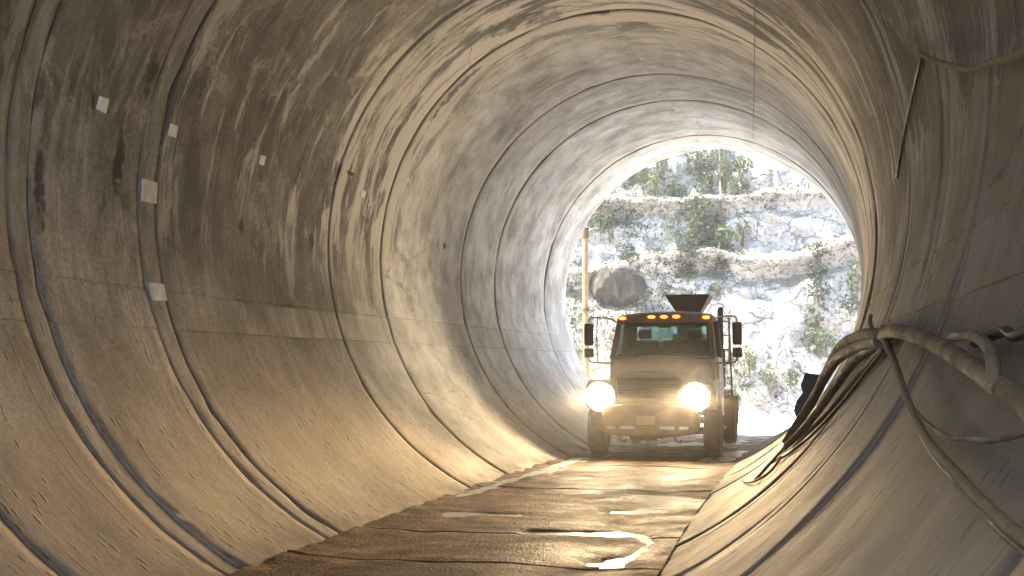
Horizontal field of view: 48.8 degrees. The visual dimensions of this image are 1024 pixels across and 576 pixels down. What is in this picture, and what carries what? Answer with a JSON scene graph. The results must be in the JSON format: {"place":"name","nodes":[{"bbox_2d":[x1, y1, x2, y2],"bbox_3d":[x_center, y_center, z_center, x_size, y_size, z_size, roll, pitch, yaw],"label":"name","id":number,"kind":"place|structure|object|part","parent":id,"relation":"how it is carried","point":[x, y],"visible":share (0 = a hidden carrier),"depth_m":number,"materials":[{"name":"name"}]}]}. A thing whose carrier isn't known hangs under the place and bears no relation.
{"place":"outdoors","nodes":[
{"label":"outdoors","id":0,"kind":"place"},
{"bbox_2d":[228,434,773,575],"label":"floor","id":1,"kind":"structure","parent":0,"point":[675,485],"depth_m":11.88,"materials":[{"name":"brown concrete"}]},
{"bbox_2d":[443,512,521,517],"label":"water","id":2,"kind":"structure","parent":1,"relation":"on","point":[457,514],"depth_m":12.90,"materials":[{"name":"liquid"}]},
{"bbox_2d":[456,458,589,496],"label":"water","id":3,"kind":"structure","parent":1,"relation":"on","point":[551,469],"depth_m":17.60,"materials":[{"name":"liquid"}]},
{"bbox_2d":[522,532,654,569],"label":"water","id":4,"kind":"structure","parent":1,"relation":"on","point":[620,562],"depth_m":10.98,"materials":[{"name":"white liquid"}]},
{"bbox_2d":[610,509,660,513],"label":"water","id":5,"kind":"structure","parent":1,"relation":"on","point":[641,511],"depth_m":13.17,"materials":[{"name":"beige liquid"}]},
{"bbox_2d":[584,294,741,456],"bbox_3d":[3.356,1.720,23.690,3.124,3.238,7.130,-1,-4,15],"label":"truck","id":6,"kind":"object","parent":1,"relation":"on","point":[651,390],"visible":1,"depth_m":21.18,"materials":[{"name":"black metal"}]},
{"bbox_3d":[2.210,1.576,23.369,0.193,1.760,1.071,-1,-4,15],"label":"door","id":7,"kind":"part","parent":6,"relation":"part of","materials":[{"name":"paint"}]},
{"bbox_3d":[4.169,1.537,22.827,0.193,1.760,1.071,-1,-4,15],"label":"door","id":8,"kind":"part","parent":6,"relation":"part of","materials":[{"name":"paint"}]},
{"bbox_2d":[699,451,747,462],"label":"water","id":9,"kind":"structure","parent":1,"relation":"on","point":[729,456],"depth_m":21.16,"materials":[{"name":"grey liquid"}]},
{"bbox_2d":[629,439,748,449],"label":"water","id":10,"kind":"structure","parent":0,"point":[673,444],"depth_m":24.79,"materials":[{"name":"grey liquid"}]},
{"bbox_2d":[566,149,860,417],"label":"hillside","id":11,"kind":"structure","parent":0,"point":[767,306],"depth_m":43.49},
{"bbox_2d":[589,212,609,235],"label":"shrub","id":12,"kind":"object","parent":11,"relation":"on","point":[599,221],"visible":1,"depth_m":44.86,"materials":[{"name":"green plant"}]},
{"bbox_2d":[602,209,616,244],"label":"shrub","id":13,"kind":"object","parent":11,"relation":"on","point":[610,226],"visible":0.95,"depth_m":44.94,"materials":[{"name":"green plant"}]},
{"bbox_2d":[589,267,646,306],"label":"boulder","id":14,"kind":"object","parent":11,"relation":"on","point":[612,287],"visible":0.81,"depth_m":43.15,"materials":[{"name":"grey stone"}]},
{"bbox_2d":[619,245,639,264],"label":"shrub","id":15,"kind":"object","parent":11,"relation":"on","point":[632,249],"visible":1,"depth_m":43.18,"materials":[{"name":"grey plant"}]},
{"bbox_2d":[635,167,648,190],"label":"shrub","id":16,"kind":"object","parent":11,"relation":"on","point":[643,183],"visible":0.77,"depth_m":45.90,"materials":[{"name":"green plant"}]},
{"bbox_2d":[647,169,660,194],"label":"shrub","id":17,"kind":"object","parent":11,"relation":"on","point":[651,185],"visible":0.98,"depth_m":45.42,"materials":[{"name":"green plant"}]},
{"bbox_2d":[655,158,668,173],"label":"shrub","id":18,"kind":"object","parent":11,"relation":"on","point":[662,165],"visible":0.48,"depth_m":45.78,"materials":[{"name":"green plant"}]},
{"bbox_2d":[665,180,688,196],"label":"shrub","id":19,"kind":"object","parent":11,"relation":"on","point":[677,191],"visible":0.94,"depth_m":45.41,"materials":[{"name":"green plant"}]},
{"bbox_2d":[676,262,698,283],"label":"shrub","id":20,"kind":"object","parent":11,"relation":"on","point":[690,265],"visible":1,"depth_m":43.30,"materials":[{"name":"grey plant"}]},
{"bbox_2d":[675,236,700,262],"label":"shrub","id":21,"kind":"object","parent":11,"relation":"on","point":[688,246],"visible":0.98,"depth_m":43.07,"materials":[{"name":"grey plant"}]},
{"bbox_2d":[678,194,710,226],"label":"shrub","id":22,"kind":"object","parent":11,"relation":"on","point":[705,205],"visible":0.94,"depth_m":44.55,"materials":[{"name":"green plant"}]},
{"bbox_2d":[681,217,709,246],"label":"shrub","id":23,"kind":"object","parent":11,"relation":"on","point":[695,233],"visible":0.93,"depth_m":44.35,"materials":[{"name":"green plant"}]},
{"bbox_2d":[686,153,715,182],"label":"shrub","id":24,"kind":"object","parent":11,"relation":"on","point":[690,171],"visible":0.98,"depth_m":45.84,"materials":[{"name":"green plant"}]},
{"bbox_2d":[692,171,715,193],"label":"shrub","id":25,"kind":"object","parent":11,"relation":"on","point":[705,178],"visible":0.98,"depth_m":45.55,"materials":[{"name":"green plant"}]},
{"bbox_2d":[566,149,856,411],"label":"undergrowth","id":26,"kind":"object","parent":11,"relation":"on","point":[663,253],"visible":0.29,"depth_m":43.53,"materials":[{"name":"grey plant"}]},
{"bbox_2d":[703,213,727,238],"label":"shrub","id":27,"kind":"object","parent":11,"relation":"on","point":[713,226],"visible":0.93,"depth_m":44.32,"materials":[{"name":"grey plant"}]},
{"bbox_2d":[708,282,724,299],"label":"shrub","id":28,"kind":"object","parent":11,"relation":"on","point":[717,291],"visible":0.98,"depth_m":42.73,"materials":[{"name":"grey plant"}]},
{"bbox_2d":[719,149,721,223],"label":"pipe","id":29,"kind":"object","parent":11,"relation":"attached to","point":[720,192],"visible":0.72,"depth_m":45.20,"materials":[{"name":"metal"}]},
{"bbox_2d":[715,251,728,271],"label":"shrub","id":30,"kind":"object","parent":11,"relation":"on","point":[722,266],"visible":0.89,"depth_m":43.34,"materials":[{"name":"green plant"}]},
{"bbox_2d":[716,156,732,192],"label":"shrub","id":31,"kind":"object","parent":11,"relation":"on","point":[728,164],"visible":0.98,"depth_m":45.57,"materials":[{"name":"green plant"}]},
{"bbox_2d":[709,224,740,249],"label":"shrub","id":32,"kind":"object","parent":11,"relation":"on","point":[723,237],"visible":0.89,"depth_m":43.92,"materials":[{"name":"green plant"}]},
{"bbox_2d":[724,173,750,194],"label":"shrub","id":33,"kind":"object","parent":11,"relation":"on","point":[739,176],"visible":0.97,"depth_m":44.97,"materials":[{"name":"green plant"}]},
{"bbox_2d":[734,209,750,245],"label":"shrub","id":34,"kind":"object","parent":11,"relation":"on","point":[741,229],"visible":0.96,"depth_m":44.35,"materials":[{"name":"green plant"}]},
{"bbox_2d":[733,155,753,178],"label":"shrub","id":35,"kind":"object","parent":11,"relation":"on","point":[738,167],"visible":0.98,"depth_m":45.29,"materials":[{"name":"green plant"}]},
{"bbox_2d":[741,344,756,376],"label":"shrub","id":36,"kind":"object","parent":11,"relation":"on","point":[752,361],"visible":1,"depth_m":41.42,"materials":[{"name":"green plant"}]},
{"bbox_2d":[762,363,777,395],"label":"shrub","id":37,"kind":"object","parent":11,"relation":"on","point":[767,379],"visible":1,"depth_m":41.05,"materials":[{"name":"green plant"}]},
{"bbox_2d":[781,369,798,388],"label":"shrub","id":38,"kind":"object","parent":11,"relation":"on","point":[795,376],"visible":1,"depth_m":41.19,"materials":[{"name":"green plant"}]},
{"bbox_2d":[804,259,827,280],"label":"shrub","id":39,"kind":"object","parent":11,"relation":"on","point":[817,273],"visible":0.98,"depth_m":42.41,"materials":[{"name":"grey plant"}]},
{"bbox_2d":[803,302,828,330],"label":"shrub","id":40,"kind":"object","parent":11,"relation":"on","point":[815,324],"visible":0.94,"depth_m":41.92,"materials":[{"name":"green plant"}]},
{"bbox_2d":[807,241,828,261],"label":"shrub","id":41,"kind":"object","parent":11,"relation":"on","point":[816,245],"visible":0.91,"depth_m":42.47,"materials":[{"name":"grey plant"}]},
{"bbox_2d":[801,326,836,358],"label":"shrub","id":42,"kind":"object","parent":11,"relation":"on","point":[818,350],"visible":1,"depth_m":41.50,"materials":[{"name":"green plant"}]},
{"bbox_2d":[806,280,831,305],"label":"shrub","id":43,"kind":"object","parent":11,"relation":"on","point":[819,284],"visible":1,"depth_m":41.92,"materials":[{"name":"grey plant"}]},
{"bbox_2d":[839,294,859,316],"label":"shrub","id":44,"kind":"object","parent":11,"relation":"on","point":[854,297],"visible":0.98,"depth_m":41.59,"materials":[{"name":"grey plant"}]},
{"bbox_2d":[846,256,860,299],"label":"shrub","id":45,"kind":"object","parent":11,"relation":"on","point":[851,275],"visible":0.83,"depth_m":41.87,"materials":[{"name":"green plant"}]},
{"bbox_2d":[701,417,794,435],"bbox_3d":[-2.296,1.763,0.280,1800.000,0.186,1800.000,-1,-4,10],"label":"ground","id":46,"kind":"structure","parent":0,"point":[757,427],"depth_m":33.24,"materials":[{"name":"white snow"}]},
{"bbox_2d":[0,0,1023,575],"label":"tunnel","id":47,"kind":"structure","parent":46,"relation":"on","point":[314,348],"depth_m":12.47,"materials":[{"name":"concrete"}]},
{"bbox_2d":[96,96,108,113],"bbox_3d":[-3.973,-1.779,10.941,0.073,0.151,0.126,-1,-4,10],"label":"tag","id":48,"kind":"object","parent":47,"relation":"attached to","point":[102,104],"visible":1,"depth_m":10.91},
{"bbox_2d":[141,179,157,203],"bbox_3d":[-3.823,-1.013,11.873,0.047,0.238,0.264,-1,-4,13],"label":"patch","id":49,"kind":"object","parent":47,"relation":"attached to","point":[148,191],"visible":1,"depth_m":11.85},
{"bbox_2d":[148,282,166,300],"bbox_3d":[-3.696,0.044,11.767,0.088,0.192,0.255,-1,-4,13],"label":"patch","id":50,"kind":"object","parent":47,"relation":"attached to","point":[157,292],"visible":1,"depth_m":11.73,"materials":[{"name":"grey concrete"}]},
{"bbox_2d":[168,124,177,137],"bbox_3d":[-3.674,-1.703,12.197,0.066,0.134,0.138,-1,-4,14],"label":"tag","id":51,"kind":"object","parent":47,"relation":"attached to","point":[173,129],"visible":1,"depth_m":12.17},
{"bbox_2d":[258,155,265,165],"bbox_3d":[-3.161,-1.616,14.229,0.066,0.128,0.132,-1,-4,14],"label":"tag","id":52,"kind":"object","parent":47,"relation":"attached to","point":[261,160],"visible":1,"depth_m":14.20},
{"bbox_2d":[360,190,365,197],"bbox_3d":[-2.311,-1.455,17.416,0.065,0.117,0.153,-1,-4,15],"label":"tag","id":53,"kind":"object","parent":47,"relation":"attached to","point":[363,194],"visible":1,"depth_m":17.39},
{"bbox_2d":[753,0,754,130],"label":"wire","id":54,"kind":"object","parent":47,"relation":"attached to","point":[754,62],"visible":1,"depth_m":17.74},
{"bbox_2d":[741,449,785,482],"bbox_3d":[2.792,2.000,12.470,0.397,0.506,2.314,0,-4,6],"label":"cable","id":55,"kind":"object","parent":47,"relation":"attached to","point":[768,472],"visible":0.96,"depth_m":11.61,"materials":[{"name":"rubber"}]},
{"bbox_2d":[754,448,783,479],"bbox_3d":[2.778,1.867,12.140,0.544,0.387,0.099,3,-5,-36],"label":"cable","id":56,"kind":"object","parent":47,"relation":"attached to","point":[765,468],"visible":0.72,"depth_m":12.13,"materials":[{"name":"black rubber"}]},
{"bbox_2d":[794,373,819,416],"bbox_3d":[3.356,1.255,12.843,0.296,0.575,0.031,-1,-4,14],"label":"rubber sheet","id":57,"kind":"object","parent":47,"relation":"attached to","point":[809,381],"visible":0.69,"depth_m":12.84,"materials":[{"name":"black rubber"}]},
{"bbox_2d":[772,350,884,463],"bbox_3d":[2.818,1.211,10.524,0.090,1.212,4.232,0,-4,1],"label":"cable","id":58,"kind":"object","parent":47,"relation":"attached to","point":[850,392],"visible":0.94,"depth_m":9.64,"materials":[{"name":"brown rubber"}]},
{"bbox_2d":[777,348,884,459],"bbox_3d":[2.892,1.128,10.230,0.192,1.157,3.640,0,-4,1],"label":"cable","id":59,"kind":"object","parent":47,"relation":"attached to","point":[836,401],"visible":0.78,"depth_m":10.23,"materials":[{"name":"brown rubber"}]},
{"bbox_2d":[868,314,884,330],"bbox_3d":[2.788,0.294,8.473,0.239,0.195,0.242,2,-5,-28],"label":"hook","id":60,"kind":"object","parent":47,"relation":"attached to","point":[871,326],"visible":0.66,"depth_m":8.44,"materials":[{"name":"black metal"}]},
{"bbox_2d":[782,336,881,443],"bbox_3d":[2.997,1.035,10.381,0.363,1.099,4.121,0,-4,4],"label":"hose","id":61,"kind":"object","parent":60,"relation":"hanging from","point":[840,356],"visible":0.89,"depth_m":11.11,"materials":[{"name":"brown rubber"}]},
{"bbox_2d":[783,342,890,449],"bbox_3d":[2.946,1.050,10.235,0.261,1.112,3.838,0,-4,3],"label":"hose","id":62,"kind":"object","parent":60,"relation":"hanging from","point":[851,364],"visible":0.86,"depth_m":10.67,"materials":[{"name":"rubber"}]},
{"bbox_2d":[817,328,880,386],"bbox_3d":[2.990,0.651,10.031,0.147,0.512,3.376,-1,-4,8],"label":"hose","id":63,"kind":"object","parent":60,"relation":"hanging from","point":[864,333],"visible":0.58,"depth_m":9.67,"materials":[{"name":"rubber"}]},
{"bbox_2d":[876,323,1023,422],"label":"hose","id":64,"kind":"object","parent":60,"relation":"hanging from","point":[1008,391],"visible":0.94,"depth_m":4.58,"materials":[{"name":"rubber"}]},
{"bbox_2d":[946,330,1000,393],"bbox_3d":[1.831,0.277,4.471,0.090,0.256,1.542,-1,-4,17],"label":"hose","id":65,"kind":"object","parent":64,"relation":"attached to","point":[985,344],"visible":0.94,"depth_m":4.01,"materials":[{"name":"rubber"}]},
{"bbox_2d":[880,338,1023,546],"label":"rope","id":66,"kind":"object","parent":60,"relation":"hanging from","point":[1004,522],"visible":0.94,"depth_m":3.62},
{"bbox_2d":[887,340,1023,556],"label":"rope","id":67,"kind":"object","parent":60,"relation":"hanging from","point":[1010,541],"visible":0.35,"depth_m":3.22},
{"bbox_2d":[895,56,922,178],"bbox_3d":[3.482,-1.448,9.925,0.036,0.559,2.603,-1,-4,14],"label":"cable","id":68,"kind":"object","parent":47,"relation":"attached to","point":[915,81],"visible":0.95,"depth_m":9.83,"materials":[{"name":"black rubber"}]},
{"bbox_2d":[914,406,1023,443],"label":"rope","id":69,"kind":"object","parent":47,"relation":"attached to","point":[983,440],"visible":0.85,"depth_m":3.83,"materials":[{"name":"fabric"}]},
{"bbox_2d":[917,47,1023,72],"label":"rope","id":70,"kind":"object","parent":47,"relation":"attached to","point":[1010,57],"visible":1,"depth_m":6.54,"materials":[{"name":"brown fabric"}]},
{"bbox_2d":[970,326,1023,347],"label":"cable","id":71,"kind":"object","parent":47,"relation":"attached to","point":[1008,333],"visible":0.78,"depth_m":4.08,"materials":[{"name":"black rubber"}]},
{"bbox_2d":[582,226,589,379],"bbox_3d":[2.104,1.219,32.118,0.224,6.001,0.224,-1,-4,10],"label":"post","id":72,"kind":"object","parent":46,"relation":"on","point":[585,303],"visible":0.59,"depth_m":32.14,"materials":[{"name":"metal"}]},
{"bbox_2d":[739,406,758,417],"bbox_3d":[8.295,4.380,39.545,0.688,0.510,0.595,1,-4,-11],"label":"stone","id":73,"kind":"object","parent":46,"relation":"on","point":[751,412],"visible":0.81,"depth_m":39.34,"materials":[{"name":"white stone"}]},
{"bbox_2d":[739,411,790,424],"bbox_3d":[6.299,4.327,37.392,24.034,0.410,7.823,-1,-4,10],"label":"rubble","id":74,"kind":"object","parent":46,"relation":"on","point":[746,420],"visible":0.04,"depth_m":38.76,"materials":[{"name":"stone"}]}
]}

